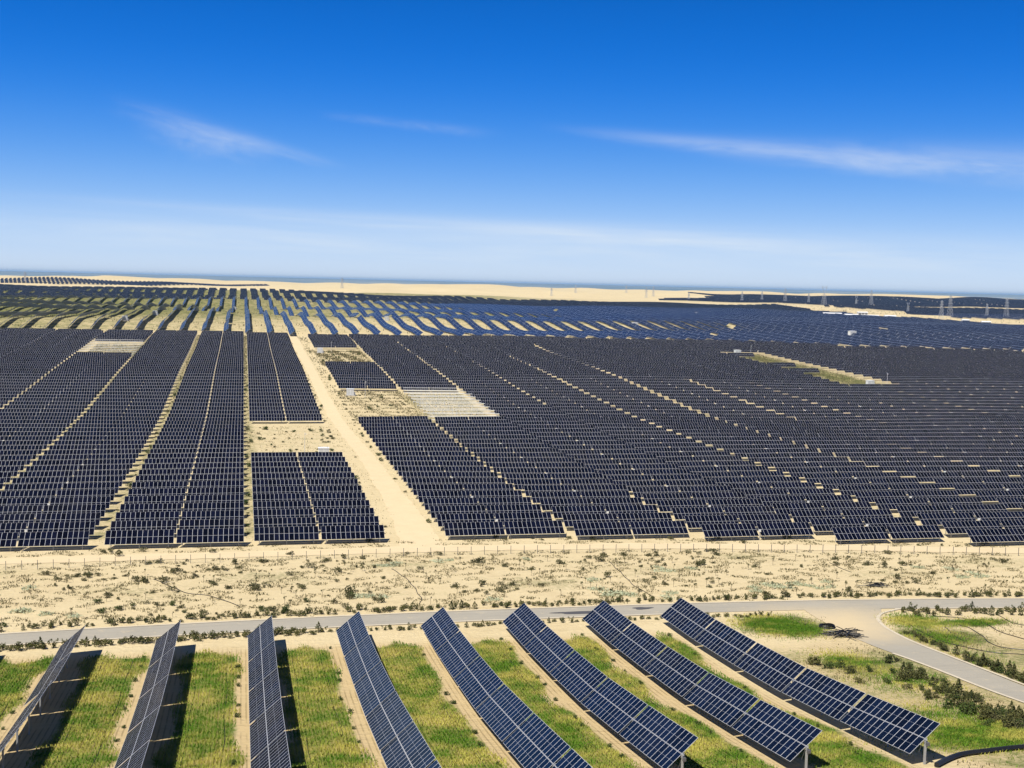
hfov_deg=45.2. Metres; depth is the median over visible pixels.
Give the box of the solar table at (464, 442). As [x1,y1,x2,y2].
[461,439,498,446]
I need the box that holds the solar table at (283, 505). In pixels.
[253,501,310,509]
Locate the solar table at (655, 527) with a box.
[630,521,687,537]
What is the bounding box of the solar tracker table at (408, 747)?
[380,722,434,767]
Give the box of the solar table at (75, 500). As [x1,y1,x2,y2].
[50,496,110,508]
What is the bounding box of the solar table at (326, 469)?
[303,467,350,476]
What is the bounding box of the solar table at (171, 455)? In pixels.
[147,453,194,461]
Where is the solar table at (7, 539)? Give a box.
[0,532,18,551]
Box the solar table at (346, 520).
[318,516,378,529]
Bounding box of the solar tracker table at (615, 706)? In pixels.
[581,678,647,732]
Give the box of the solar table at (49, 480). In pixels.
[12,477,67,487]
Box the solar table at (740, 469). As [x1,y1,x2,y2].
[727,466,768,474]
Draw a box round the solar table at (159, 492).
[128,488,185,498]
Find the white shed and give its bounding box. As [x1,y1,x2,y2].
[857,311,867,314]
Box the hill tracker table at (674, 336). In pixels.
[670,334,680,338]
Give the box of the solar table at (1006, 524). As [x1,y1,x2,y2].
[1000,520,1023,528]
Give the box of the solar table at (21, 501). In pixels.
[0,497,49,509]
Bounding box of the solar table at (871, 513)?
[841,509,892,523]
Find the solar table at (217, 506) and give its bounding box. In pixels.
[184,502,243,510]
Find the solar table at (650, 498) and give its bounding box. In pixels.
[642,493,691,504]
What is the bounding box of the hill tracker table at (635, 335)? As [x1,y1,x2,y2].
[631,333,640,337]
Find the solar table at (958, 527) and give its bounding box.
[941,520,1002,535]
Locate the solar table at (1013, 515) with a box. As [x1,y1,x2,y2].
[973,511,1023,523]
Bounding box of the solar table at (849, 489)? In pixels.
[837,485,889,495]
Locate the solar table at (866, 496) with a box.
[854,491,907,501]
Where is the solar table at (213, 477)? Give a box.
[191,474,243,480]
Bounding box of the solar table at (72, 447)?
[49,445,95,453]
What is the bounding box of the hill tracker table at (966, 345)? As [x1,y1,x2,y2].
[960,343,972,348]
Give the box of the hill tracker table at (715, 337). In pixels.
[711,335,720,339]
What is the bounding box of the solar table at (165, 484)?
[132,481,186,494]
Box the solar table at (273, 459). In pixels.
[251,457,297,461]
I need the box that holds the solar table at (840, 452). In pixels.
[833,448,875,456]
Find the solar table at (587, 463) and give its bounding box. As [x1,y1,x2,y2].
[578,459,619,467]
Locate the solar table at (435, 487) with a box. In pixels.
[412,484,462,498]
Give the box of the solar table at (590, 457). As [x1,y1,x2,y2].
[571,455,610,462]
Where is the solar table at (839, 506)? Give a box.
[822,502,871,513]
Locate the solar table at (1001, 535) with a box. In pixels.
[965,528,1023,544]
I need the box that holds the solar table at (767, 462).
[759,458,804,466]
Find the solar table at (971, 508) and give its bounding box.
[951,504,1007,518]
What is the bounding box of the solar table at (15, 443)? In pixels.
[0,441,47,448]
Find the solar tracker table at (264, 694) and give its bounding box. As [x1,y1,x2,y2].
[249,668,280,726]
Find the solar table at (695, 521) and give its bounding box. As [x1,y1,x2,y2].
[684,515,738,531]
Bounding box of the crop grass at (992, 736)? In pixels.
[0,610,1023,767]
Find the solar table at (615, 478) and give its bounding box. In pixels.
[607,475,651,484]
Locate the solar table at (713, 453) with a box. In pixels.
[692,451,730,459]
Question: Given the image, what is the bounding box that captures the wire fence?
[2,544,1023,569]
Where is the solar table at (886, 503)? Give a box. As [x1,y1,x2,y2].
[874,498,929,508]
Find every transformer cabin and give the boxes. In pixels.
[121,316,128,320]
[317,348,323,352]
[318,447,328,451]
[345,388,354,395]
[866,380,874,383]
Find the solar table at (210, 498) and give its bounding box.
[186,494,243,502]
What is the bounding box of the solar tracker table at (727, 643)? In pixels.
[695,620,755,671]
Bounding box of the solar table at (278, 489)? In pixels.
[252,486,306,497]
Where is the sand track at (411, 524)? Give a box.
[289,336,442,546]
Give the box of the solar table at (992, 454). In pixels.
[979,452,1023,460]
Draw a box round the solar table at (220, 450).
[198,448,243,452]
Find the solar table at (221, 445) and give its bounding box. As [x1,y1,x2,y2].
[199,444,243,447]
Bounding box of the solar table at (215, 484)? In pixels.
[189,480,243,487]
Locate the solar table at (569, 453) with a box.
[561,450,600,457]
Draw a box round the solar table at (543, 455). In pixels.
[520,453,566,461]
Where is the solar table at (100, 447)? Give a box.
[96,444,141,452]
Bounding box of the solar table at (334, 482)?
[306,479,357,491]
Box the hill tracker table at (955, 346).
[948,344,963,349]
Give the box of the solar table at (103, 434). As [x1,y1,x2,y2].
[63,432,105,439]
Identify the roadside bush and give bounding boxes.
[883,654,895,663]
[889,668,898,673]
[892,672,911,681]
[899,661,907,674]
[902,670,913,678]
[902,684,913,687]
[909,669,928,679]
[916,667,926,674]
[928,676,936,685]
[932,685,944,693]
[932,689,939,698]
[940,645,949,651]
[940,682,958,693]
[943,685,963,696]
[952,644,960,654]
[961,699,973,713]
[965,650,976,660]
[967,690,977,704]
[973,692,985,700]
[975,701,992,713]
[977,708,994,719]
[979,652,987,666]
[981,656,994,666]
[982,706,998,716]
[988,712,1000,719]
[990,661,1003,670]
[992,659,1001,671]
[995,665,1004,672]
[995,710,1003,719]
[1000,709,1013,724]
[1002,712,1014,728]
[1003,660,1011,675]
[1007,700,1012,709]
[1008,663,1019,678]
[1009,710,1023,719]
[1010,719,1023,729]
[1016,709,1023,719]
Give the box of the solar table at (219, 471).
[193,468,243,474]
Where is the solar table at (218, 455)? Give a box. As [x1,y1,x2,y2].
[197,453,243,457]
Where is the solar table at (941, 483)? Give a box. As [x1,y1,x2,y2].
[933,478,983,489]
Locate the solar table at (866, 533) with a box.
[831,526,889,543]
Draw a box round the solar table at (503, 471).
[500,468,544,477]
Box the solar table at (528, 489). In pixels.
[524,485,572,496]
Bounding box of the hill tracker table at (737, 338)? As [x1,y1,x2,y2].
[731,336,741,340]
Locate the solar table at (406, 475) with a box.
[402,472,449,481]
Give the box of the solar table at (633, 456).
[612,454,656,462]
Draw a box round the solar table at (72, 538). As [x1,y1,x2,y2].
[17,531,89,550]
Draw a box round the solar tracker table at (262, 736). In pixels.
[250,698,285,763]
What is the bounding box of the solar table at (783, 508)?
[772,502,822,514]
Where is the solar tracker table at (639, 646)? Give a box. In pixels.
[611,623,665,667]
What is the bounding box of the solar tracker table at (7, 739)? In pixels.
[0,712,30,767]
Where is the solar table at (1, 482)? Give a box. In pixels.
[0,478,4,488]
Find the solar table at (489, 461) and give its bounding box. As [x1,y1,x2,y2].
[485,458,526,466]
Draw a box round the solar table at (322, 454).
[298,452,342,460]
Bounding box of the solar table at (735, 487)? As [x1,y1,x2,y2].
[725,483,770,491]
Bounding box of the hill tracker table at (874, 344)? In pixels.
[868,342,881,345]
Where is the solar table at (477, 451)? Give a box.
[473,448,512,459]
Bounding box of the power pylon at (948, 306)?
[946,296,952,317]
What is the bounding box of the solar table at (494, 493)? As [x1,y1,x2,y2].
[470,490,522,501]
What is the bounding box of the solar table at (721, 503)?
[707,499,763,512]
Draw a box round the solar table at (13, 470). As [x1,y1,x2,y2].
[0,466,18,479]
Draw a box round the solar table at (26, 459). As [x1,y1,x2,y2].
[0,455,30,464]
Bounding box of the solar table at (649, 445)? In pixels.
[631,443,668,448]
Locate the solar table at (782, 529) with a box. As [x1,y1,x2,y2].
[756,522,813,539]
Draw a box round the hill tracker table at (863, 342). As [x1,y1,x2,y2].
[861,340,870,345]
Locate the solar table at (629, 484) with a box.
[618,481,664,490]
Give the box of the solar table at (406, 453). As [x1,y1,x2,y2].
[385,451,427,462]
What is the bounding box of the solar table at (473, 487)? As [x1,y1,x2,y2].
[463,484,513,494]
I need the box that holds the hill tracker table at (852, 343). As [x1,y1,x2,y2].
[849,341,861,345]
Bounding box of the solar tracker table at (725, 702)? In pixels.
[684,673,758,735]
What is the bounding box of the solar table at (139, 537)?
[104,529,173,547]
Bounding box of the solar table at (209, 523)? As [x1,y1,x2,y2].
[179,519,243,535]
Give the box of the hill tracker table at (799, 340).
[795,338,807,342]
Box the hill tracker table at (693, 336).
[690,334,699,338]
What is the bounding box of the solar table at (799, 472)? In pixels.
[787,467,835,476]
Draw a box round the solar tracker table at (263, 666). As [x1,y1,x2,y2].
[248,641,276,690]
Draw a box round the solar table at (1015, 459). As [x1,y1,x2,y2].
[999,457,1023,464]
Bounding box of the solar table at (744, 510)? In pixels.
[723,506,775,517]
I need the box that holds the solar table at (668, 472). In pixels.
[642,469,690,478]
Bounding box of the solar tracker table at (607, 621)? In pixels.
[583,601,632,641]
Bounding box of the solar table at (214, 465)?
[194,463,243,468]
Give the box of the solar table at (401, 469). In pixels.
[398,466,443,478]
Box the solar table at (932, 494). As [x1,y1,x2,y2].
[906,490,959,500]
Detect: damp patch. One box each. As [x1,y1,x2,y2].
[553,611,590,613]
[634,607,653,609]
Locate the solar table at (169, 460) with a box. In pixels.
[145,458,193,467]
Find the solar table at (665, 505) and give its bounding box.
[656,500,706,511]
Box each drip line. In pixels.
[52,663,102,764]
[91,662,132,765]
[220,657,228,766]
[292,662,312,765]
[321,660,354,767]
[411,653,485,766]
[499,649,616,767]
[586,646,751,767]
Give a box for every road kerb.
[0,598,1023,633]
[5,614,660,644]
[876,608,1023,684]
[892,653,1023,702]
[894,607,1023,608]
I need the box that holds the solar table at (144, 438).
[104,436,146,443]
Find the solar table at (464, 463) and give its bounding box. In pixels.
[439,461,483,470]
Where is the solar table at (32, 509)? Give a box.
[0,505,42,517]
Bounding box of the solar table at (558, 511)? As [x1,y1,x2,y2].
[551,505,605,519]
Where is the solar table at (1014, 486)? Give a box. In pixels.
[1003,484,1023,490]
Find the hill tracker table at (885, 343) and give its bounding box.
[881,341,892,345]
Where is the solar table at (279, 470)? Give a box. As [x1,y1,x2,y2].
[252,467,300,472]
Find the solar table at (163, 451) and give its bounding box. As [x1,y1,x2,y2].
[150,448,195,456]
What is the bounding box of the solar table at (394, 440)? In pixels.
[375,438,414,446]
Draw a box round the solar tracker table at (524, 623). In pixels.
[503,603,546,645]
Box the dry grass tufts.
[0,291,1023,767]
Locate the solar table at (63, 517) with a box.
[35,513,100,529]
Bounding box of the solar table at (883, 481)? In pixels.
[869,478,919,487]
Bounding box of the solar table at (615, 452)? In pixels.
[601,449,644,457]
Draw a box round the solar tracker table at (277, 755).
[250,731,290,767]
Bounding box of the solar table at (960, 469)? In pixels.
[941,466,987,475]
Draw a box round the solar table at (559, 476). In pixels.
[551,473,602,482]
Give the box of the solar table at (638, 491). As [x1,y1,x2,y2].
[631,486,678,498]
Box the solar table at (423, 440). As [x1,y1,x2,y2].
[415,438,454,446]
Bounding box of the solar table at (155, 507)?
[120,503,181,514]
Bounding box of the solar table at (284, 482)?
[252,479,304,486]
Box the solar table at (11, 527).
[0,523,26,536]
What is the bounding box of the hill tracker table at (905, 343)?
[900,341,910,345]
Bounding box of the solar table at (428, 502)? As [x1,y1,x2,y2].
[423,498,477,511]
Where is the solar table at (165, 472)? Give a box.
[138,469,190,478]
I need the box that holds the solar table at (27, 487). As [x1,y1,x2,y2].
[4,483,61,494]
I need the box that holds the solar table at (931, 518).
[916,512,975,527]
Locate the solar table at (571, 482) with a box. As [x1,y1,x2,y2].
[560,479,613,488]
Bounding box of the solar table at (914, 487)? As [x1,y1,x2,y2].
[889,484,939,494]
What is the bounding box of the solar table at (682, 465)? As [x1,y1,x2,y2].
[673,461,714,468]
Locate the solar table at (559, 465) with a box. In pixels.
[536,463,584,471]
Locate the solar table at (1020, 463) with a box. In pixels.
[1017,461,1023,465]
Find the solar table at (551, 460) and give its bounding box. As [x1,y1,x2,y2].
[527,458,574,466]
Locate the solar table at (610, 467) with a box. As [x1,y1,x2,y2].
[589,465,631,472]
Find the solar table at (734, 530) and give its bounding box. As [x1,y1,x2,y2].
[700,523,758,540]
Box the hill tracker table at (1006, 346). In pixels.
[999,344,1011,348]
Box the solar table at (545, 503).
[540,498,591,511]
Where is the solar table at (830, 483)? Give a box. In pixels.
[819,479,870,490]
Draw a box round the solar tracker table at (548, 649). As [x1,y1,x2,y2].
[524,626,573,671]
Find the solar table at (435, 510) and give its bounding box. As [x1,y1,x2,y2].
[430,505,485,521]
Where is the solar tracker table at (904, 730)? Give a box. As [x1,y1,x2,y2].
[841,694,939,764]
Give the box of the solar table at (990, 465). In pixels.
[977,461,1017,471]
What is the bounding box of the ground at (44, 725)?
[0,271,1023,767]
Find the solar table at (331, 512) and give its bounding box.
[315,508,373,520]
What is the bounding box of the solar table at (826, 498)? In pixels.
[805,495,853,505]
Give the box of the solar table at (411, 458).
[389,456,432,468]
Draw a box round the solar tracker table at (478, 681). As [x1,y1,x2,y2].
[454,656,503,708]
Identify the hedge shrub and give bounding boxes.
[0,642,7,649]
[5,644,13,650]
[13,641,24,650]
[28,640,40,647]
[30,623,39,628]
[39,639,51,648]
[44,620,52,628]
[51,639,58,647]
[67,618,76,626]
[83,637,90,646]
[92,638,106,646]
[115,617,125,622]
[125,635,139,643]
[127,616,134,622]
[137,636,148,643]
[145,636,153,643]
[181,631,187,640]
[184,613,194,618]
[187,630,200,638]
[192,634,203,640]
[207,630,215,638]
[220,631,229,637]
[242,630,249,636]
[275,626,285,633]
[281,629,291,635]
[292,629,300,635]
[299,627,306,633]
[315,621,321,632]
[345,605,353,611]
[356,603,363,609]
[985,591,993,596]
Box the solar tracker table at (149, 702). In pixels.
[127,675,167,732]
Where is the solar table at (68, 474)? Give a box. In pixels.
[19,471,72,481]
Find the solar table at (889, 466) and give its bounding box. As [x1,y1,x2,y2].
[877,462,923,471]
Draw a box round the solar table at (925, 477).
[914,472,962,483]
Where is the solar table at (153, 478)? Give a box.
[135,475,188,484]
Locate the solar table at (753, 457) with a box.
[746,453,790,461]
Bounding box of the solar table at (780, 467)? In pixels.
[773,462,820,471]
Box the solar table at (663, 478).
[652,474,701,485]
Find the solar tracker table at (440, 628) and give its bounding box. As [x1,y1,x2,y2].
[421,607,458,650]
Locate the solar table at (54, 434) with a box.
[10,432,57,439]
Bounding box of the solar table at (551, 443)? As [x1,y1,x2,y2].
[546,441,582,447]
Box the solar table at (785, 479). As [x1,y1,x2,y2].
[756,476,800,486]
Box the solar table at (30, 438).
[4,436,52,443]
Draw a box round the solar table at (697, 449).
[679,447,716,454]
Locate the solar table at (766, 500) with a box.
[756,495,805,506]
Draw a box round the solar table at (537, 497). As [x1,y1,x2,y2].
[530,491,580,503]
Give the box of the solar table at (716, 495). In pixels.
[691,492,745,503]
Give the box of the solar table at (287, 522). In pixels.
[254,517,315,526]
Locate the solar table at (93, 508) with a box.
[43,504,105,516]
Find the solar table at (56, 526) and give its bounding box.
[27,521,94,539]
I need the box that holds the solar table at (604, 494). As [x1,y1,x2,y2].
[580,491,630,501]
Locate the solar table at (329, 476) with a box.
[305,473,354,482]
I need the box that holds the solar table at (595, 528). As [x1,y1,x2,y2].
[573,522,631,539]
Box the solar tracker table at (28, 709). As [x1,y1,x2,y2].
[0,680,51,751]
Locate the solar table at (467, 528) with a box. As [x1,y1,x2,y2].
[444,522,504,537]
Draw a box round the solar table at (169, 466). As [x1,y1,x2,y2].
[142,463,191,472]
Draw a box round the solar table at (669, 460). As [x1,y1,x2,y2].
[662,457,702,463]
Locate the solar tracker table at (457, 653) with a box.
[436,631,479,677]
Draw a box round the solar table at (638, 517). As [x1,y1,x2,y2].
[617,512,672,525]
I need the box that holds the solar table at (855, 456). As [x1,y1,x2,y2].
[847,453,890,461]
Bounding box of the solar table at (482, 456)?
[479,453,519,463]
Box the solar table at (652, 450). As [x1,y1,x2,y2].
[641,447,678,453]
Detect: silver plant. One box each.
[9,607,35,612]
[21,584,36,589]
[37,611,53,615]
[64,612,82,617]
[361,593,374,597]
[429,558,446,562]
[483,596,502,601]
[586,576,599,581]
[587,584,608,590]
[599,590,623,596]
[600,592,613,596]
[624,591,638,596]
[654,567,675,572]
[659,595,674,599]
[662,590,678,595]
[747,587,763,592]
[760,579,776,585]
[766,583,785,588]
[782,585,795,588]
[783,580,807,585]
[941,565,959,570]
[954,574,970,578]
[972,572,989,577]
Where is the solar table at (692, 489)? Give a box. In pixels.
[679,486,731,496]
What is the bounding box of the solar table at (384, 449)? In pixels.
[382,447,423,454]
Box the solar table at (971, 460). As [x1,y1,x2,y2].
[960,457,999,464]
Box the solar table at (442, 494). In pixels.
[418,491,469,501]
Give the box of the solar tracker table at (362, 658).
[344,636,380,684]
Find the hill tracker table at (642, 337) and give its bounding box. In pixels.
[637,335,647,338]
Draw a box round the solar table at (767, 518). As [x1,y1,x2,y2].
[738,514,791,526]
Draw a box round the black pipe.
[934,744,1023,767]
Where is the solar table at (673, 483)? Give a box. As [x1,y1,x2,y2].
[665,480,716,490]
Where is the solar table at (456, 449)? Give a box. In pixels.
[424,447,465,455]
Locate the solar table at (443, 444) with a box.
[420,442,459,450]
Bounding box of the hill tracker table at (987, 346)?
[980,343,991,348]
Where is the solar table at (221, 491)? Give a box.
[188,487,243,494]
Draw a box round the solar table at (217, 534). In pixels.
[176,528,243,546]
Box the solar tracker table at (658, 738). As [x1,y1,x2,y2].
[619,706,697,767]
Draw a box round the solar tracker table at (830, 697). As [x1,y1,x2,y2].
[782,668,865,729]
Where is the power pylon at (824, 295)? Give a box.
[821,285,827,304]
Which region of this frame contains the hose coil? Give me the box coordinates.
[819,623,835,628]
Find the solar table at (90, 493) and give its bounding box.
[56,489,114,502]
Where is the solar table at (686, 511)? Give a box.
[671,507,723,520]
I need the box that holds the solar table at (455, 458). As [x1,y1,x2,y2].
[434,456,476,464]
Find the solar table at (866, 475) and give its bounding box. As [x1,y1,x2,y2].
[852,472,900,481]
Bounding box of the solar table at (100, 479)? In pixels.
[68,476,122,488]
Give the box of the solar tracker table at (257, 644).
[248,616,273,661]
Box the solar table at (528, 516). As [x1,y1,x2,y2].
[495,512,551,524]
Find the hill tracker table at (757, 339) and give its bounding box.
[753,337,763,340]
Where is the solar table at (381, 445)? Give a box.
[378,443,418,452]
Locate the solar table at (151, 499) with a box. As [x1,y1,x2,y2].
[124,495,183,506]
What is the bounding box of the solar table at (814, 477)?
[803,473,852,482]
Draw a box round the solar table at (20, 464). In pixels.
[0,461,24,473]
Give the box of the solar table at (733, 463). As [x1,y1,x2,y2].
[715,461,755,469]
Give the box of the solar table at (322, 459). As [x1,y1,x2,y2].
[300,457,344,465]
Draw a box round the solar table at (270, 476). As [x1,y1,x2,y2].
[252,473,302,479]
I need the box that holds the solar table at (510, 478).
[505,474,550,483]
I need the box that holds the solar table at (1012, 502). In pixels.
[996,497,1023,509]
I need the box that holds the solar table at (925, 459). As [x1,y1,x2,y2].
[906,457,949,464]
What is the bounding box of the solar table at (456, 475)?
[451,472,497,481]
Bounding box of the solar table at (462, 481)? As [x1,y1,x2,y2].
[457,478,505,487]
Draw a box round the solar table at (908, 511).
[895,505,952,516]
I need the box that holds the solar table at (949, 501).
[928,497,982,507]
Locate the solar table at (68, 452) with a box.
[44,450,91,458]
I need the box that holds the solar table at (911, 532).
[886,525,944,542]
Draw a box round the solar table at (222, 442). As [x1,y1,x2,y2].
[200,440,243,443]
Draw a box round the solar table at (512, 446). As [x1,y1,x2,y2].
[506,444,549,451]
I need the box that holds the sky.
[0,0,1023,294]
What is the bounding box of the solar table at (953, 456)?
[941,452,979,460]
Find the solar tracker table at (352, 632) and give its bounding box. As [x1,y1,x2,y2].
[336,611,368,655]
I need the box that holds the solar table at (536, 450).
[513,448,558,456]
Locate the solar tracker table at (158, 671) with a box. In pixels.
[139,646,174,698]
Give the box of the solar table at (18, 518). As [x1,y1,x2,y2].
[0,514,34,526]
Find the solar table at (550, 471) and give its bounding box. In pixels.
[544,468,594,477]
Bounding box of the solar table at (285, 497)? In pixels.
[253,493,308,501]
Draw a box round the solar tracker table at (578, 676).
[550,651,606,701]
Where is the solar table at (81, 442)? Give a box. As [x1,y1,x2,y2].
[54,440,98,448]
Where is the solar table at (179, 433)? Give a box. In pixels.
[159,432,200,439]
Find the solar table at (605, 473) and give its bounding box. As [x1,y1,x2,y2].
[598,470,640,478]
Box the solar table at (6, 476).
[0,472,11,483]
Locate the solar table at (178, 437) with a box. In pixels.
[157,436,199,443]
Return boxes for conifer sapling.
[944,607,950,614]
[971,606,977,612]
[982,607,990,613]
[989,605,994,615]
[1017,605,1023,615]
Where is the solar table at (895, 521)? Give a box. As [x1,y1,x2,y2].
[863,517,916,531]
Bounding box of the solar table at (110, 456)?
[88,454,135,462]
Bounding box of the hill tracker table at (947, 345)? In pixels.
[940,342,951,347]
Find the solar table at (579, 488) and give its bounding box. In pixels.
[572,484,627,495]
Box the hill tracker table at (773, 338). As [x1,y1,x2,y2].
[767,336,777,340]
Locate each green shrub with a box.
[806,655,820,664]
[819,662,834,668]
[835,658,845,667]
[843,665,856,673]
[853,676,864,682]
[883,676,892,682]
[921,689,933,699]
[940,698,953,708]
[947,678,967,706]
[955,701,980,715]
[981,720,990,725]
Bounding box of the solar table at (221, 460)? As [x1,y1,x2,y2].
[196,457,243,462]
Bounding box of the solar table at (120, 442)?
[100,440,143,448]
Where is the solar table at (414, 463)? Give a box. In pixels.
[393,461,438,470]
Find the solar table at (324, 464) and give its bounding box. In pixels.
[301,462,347,470]
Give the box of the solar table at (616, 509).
[605,505,657,516]
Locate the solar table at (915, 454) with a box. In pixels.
[891,452,932,460]
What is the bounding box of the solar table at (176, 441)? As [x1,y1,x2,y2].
[155,440,198,446]
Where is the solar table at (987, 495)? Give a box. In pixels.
[974,490,1023,502]
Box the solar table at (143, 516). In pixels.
[115,511,178,523]
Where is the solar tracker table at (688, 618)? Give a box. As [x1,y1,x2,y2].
[661,598,714,646]
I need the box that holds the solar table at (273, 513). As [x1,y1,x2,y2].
[253,509,312,521]
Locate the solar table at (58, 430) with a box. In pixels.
[16,428,61,438]
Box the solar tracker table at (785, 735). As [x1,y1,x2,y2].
[732,700,821,767]
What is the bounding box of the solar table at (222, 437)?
[201,436,243,439]
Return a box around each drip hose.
[154,579,239,606]
[392,569,421,603]
[911,625,1023,654]
[933,616,1023,638]
[958,624,1023,649]
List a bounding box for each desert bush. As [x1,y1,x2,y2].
[82,572,92,577]
[96,607,106,612]
[113,550,122,555]
[131,575,140,580]
[153,558,162,562]
[158,575,169,582]
[251,584,261,589]
[257,605,267,611]
[263,606,275,611]
[304,562,315,567]
[332,566,341,571]
[344,585,356,592]
[344,593,354,598]
[376,596,384,602]
[470,557,484,562]
[593,556,603,560]
[695,559,705,564]
[861,560,871,565]
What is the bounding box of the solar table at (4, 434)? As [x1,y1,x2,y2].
[0,432,9,439]
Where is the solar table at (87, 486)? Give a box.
[62,482,118,495]
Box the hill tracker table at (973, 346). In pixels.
[970,344,984,348]
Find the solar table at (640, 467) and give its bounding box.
[632,464,678,473]
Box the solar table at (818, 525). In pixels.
[810,518,863,532]
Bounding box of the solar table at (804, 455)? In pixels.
[790,452,833,460]
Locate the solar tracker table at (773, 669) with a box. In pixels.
[734,643,805,699]
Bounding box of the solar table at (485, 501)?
[478,497,531,508]
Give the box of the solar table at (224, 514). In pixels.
[182,510,243,519]
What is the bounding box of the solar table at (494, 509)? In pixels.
[486,504,541,516]
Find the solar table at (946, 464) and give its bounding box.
[923,461,967,469]
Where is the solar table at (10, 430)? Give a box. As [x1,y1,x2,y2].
[0,428,15,435]
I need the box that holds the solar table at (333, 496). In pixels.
[311,492,365,504]
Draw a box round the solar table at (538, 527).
[504,520,564,538]
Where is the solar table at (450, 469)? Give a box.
[445,466,490,475]
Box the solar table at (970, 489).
[953,484,1004,496]
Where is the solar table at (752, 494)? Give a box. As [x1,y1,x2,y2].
[741,489,788,498]
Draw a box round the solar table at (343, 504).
[313,500,369,512]
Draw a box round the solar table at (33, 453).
[0,450,36,458]
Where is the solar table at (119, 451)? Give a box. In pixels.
[92,449,138,457]
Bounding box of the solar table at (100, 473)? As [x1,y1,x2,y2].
[74,470,126,482]
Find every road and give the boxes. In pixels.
[0,599,1023,643]
[799,606,1023,700]
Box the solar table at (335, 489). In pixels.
[308,485,361,496]
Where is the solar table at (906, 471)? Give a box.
[894,467,941,475]
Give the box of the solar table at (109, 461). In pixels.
[84,459,132,468]
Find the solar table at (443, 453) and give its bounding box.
[429,451,470,459]
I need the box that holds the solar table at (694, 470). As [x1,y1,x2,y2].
[685,466,726,473]
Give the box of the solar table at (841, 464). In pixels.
[820,462,865,471]
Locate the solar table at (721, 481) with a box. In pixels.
[712,477,756,485]
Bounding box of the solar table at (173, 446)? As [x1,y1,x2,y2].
[152,444,197,452]
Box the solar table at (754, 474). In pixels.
[741,471,784,481]
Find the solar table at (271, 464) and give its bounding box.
[251,462,298,471]
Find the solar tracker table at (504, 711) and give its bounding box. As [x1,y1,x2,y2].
[476,684,532,740]
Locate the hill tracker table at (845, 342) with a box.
[839,340,851,344]
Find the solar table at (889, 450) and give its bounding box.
[875,448,916,455]
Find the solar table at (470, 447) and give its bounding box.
[467,444,505,451]
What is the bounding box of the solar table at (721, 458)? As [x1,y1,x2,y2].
[702,456,742,464]
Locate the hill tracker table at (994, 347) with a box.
[989,345,1003,349]
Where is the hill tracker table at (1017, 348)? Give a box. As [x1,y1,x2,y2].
[1009,345,1023,350]
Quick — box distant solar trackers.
[0,295,1023,344]
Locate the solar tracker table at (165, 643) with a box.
[148,620,180,667]
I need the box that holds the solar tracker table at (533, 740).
[503,713,570,767]
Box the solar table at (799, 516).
[790,510,842,522]
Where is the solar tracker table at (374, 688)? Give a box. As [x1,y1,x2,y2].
[354,662,394,716]
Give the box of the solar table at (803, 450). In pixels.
[776,448,818,456]
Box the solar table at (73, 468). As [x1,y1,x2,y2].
[26,465,77,476]
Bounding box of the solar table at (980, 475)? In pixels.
[961,472,1009,480]
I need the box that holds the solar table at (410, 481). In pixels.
[407,478,456,487]
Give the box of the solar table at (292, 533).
[254,526,318,544]
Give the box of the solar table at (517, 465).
[492,463,535,471]
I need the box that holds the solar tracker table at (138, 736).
[114,706,159,767]
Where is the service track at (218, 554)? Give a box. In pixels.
[0,543,1023,563]
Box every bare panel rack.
[404,389,431,394]
[408,392,435,397]
[411,395,439,400]
[412,398,435,403]
[416,401,445,406]
[419,403,449,409]
[423,408,453,414]
[426,410,457,416]
[432,389,459,394]
[437,392,464,397]
[440,398,472,401]
[447,401,480,407]
[450,403,485,411]
[455,408,489,414]
[459,410,495,415]
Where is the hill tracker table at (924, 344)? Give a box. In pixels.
[921,342,933,346]
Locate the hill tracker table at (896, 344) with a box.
[889,342,902,345]
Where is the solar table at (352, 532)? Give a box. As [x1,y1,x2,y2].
[321,525,384,543]
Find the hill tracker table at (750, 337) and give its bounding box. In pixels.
[745,335,755,340]
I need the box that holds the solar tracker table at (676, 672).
[644,647,707,705]
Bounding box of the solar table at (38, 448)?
[0,445,42,456]
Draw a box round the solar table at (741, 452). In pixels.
[732,449,775,457]
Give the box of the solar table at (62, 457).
[38,455,86,463]
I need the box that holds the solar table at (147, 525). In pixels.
[110,520,176,532]
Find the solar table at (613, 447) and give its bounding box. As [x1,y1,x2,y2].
[592,445,634,452]
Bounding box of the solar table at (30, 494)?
[0,490,55,501]
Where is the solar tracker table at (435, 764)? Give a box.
[428,759,441,767]
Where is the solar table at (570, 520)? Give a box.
[562,513,617,528]
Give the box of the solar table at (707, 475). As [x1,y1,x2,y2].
[697,472,740,479]
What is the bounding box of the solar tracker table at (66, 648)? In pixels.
[44,625,85,682]
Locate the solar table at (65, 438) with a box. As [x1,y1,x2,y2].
[59,436,102,444]
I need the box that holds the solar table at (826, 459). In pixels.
[804,457,848,465]
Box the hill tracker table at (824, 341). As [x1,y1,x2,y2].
[818,339,830,342]
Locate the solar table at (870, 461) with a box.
[862,457,906,466]
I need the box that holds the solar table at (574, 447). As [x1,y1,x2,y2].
[553,445,591,452]
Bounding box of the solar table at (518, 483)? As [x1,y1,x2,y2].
[513,479,560,490]
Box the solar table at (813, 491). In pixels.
[788,488,834,500]
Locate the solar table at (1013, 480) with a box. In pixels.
[982,477,1023,486]
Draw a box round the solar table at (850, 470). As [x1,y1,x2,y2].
[835,467,882,475]
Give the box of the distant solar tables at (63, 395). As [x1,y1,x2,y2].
[0,277,1023,455]
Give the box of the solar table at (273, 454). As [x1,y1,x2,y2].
[251,452,295,456]
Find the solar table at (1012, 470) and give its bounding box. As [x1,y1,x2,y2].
[997,466,1023,474]
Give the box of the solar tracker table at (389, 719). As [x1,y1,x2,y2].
[365,691,412,749]

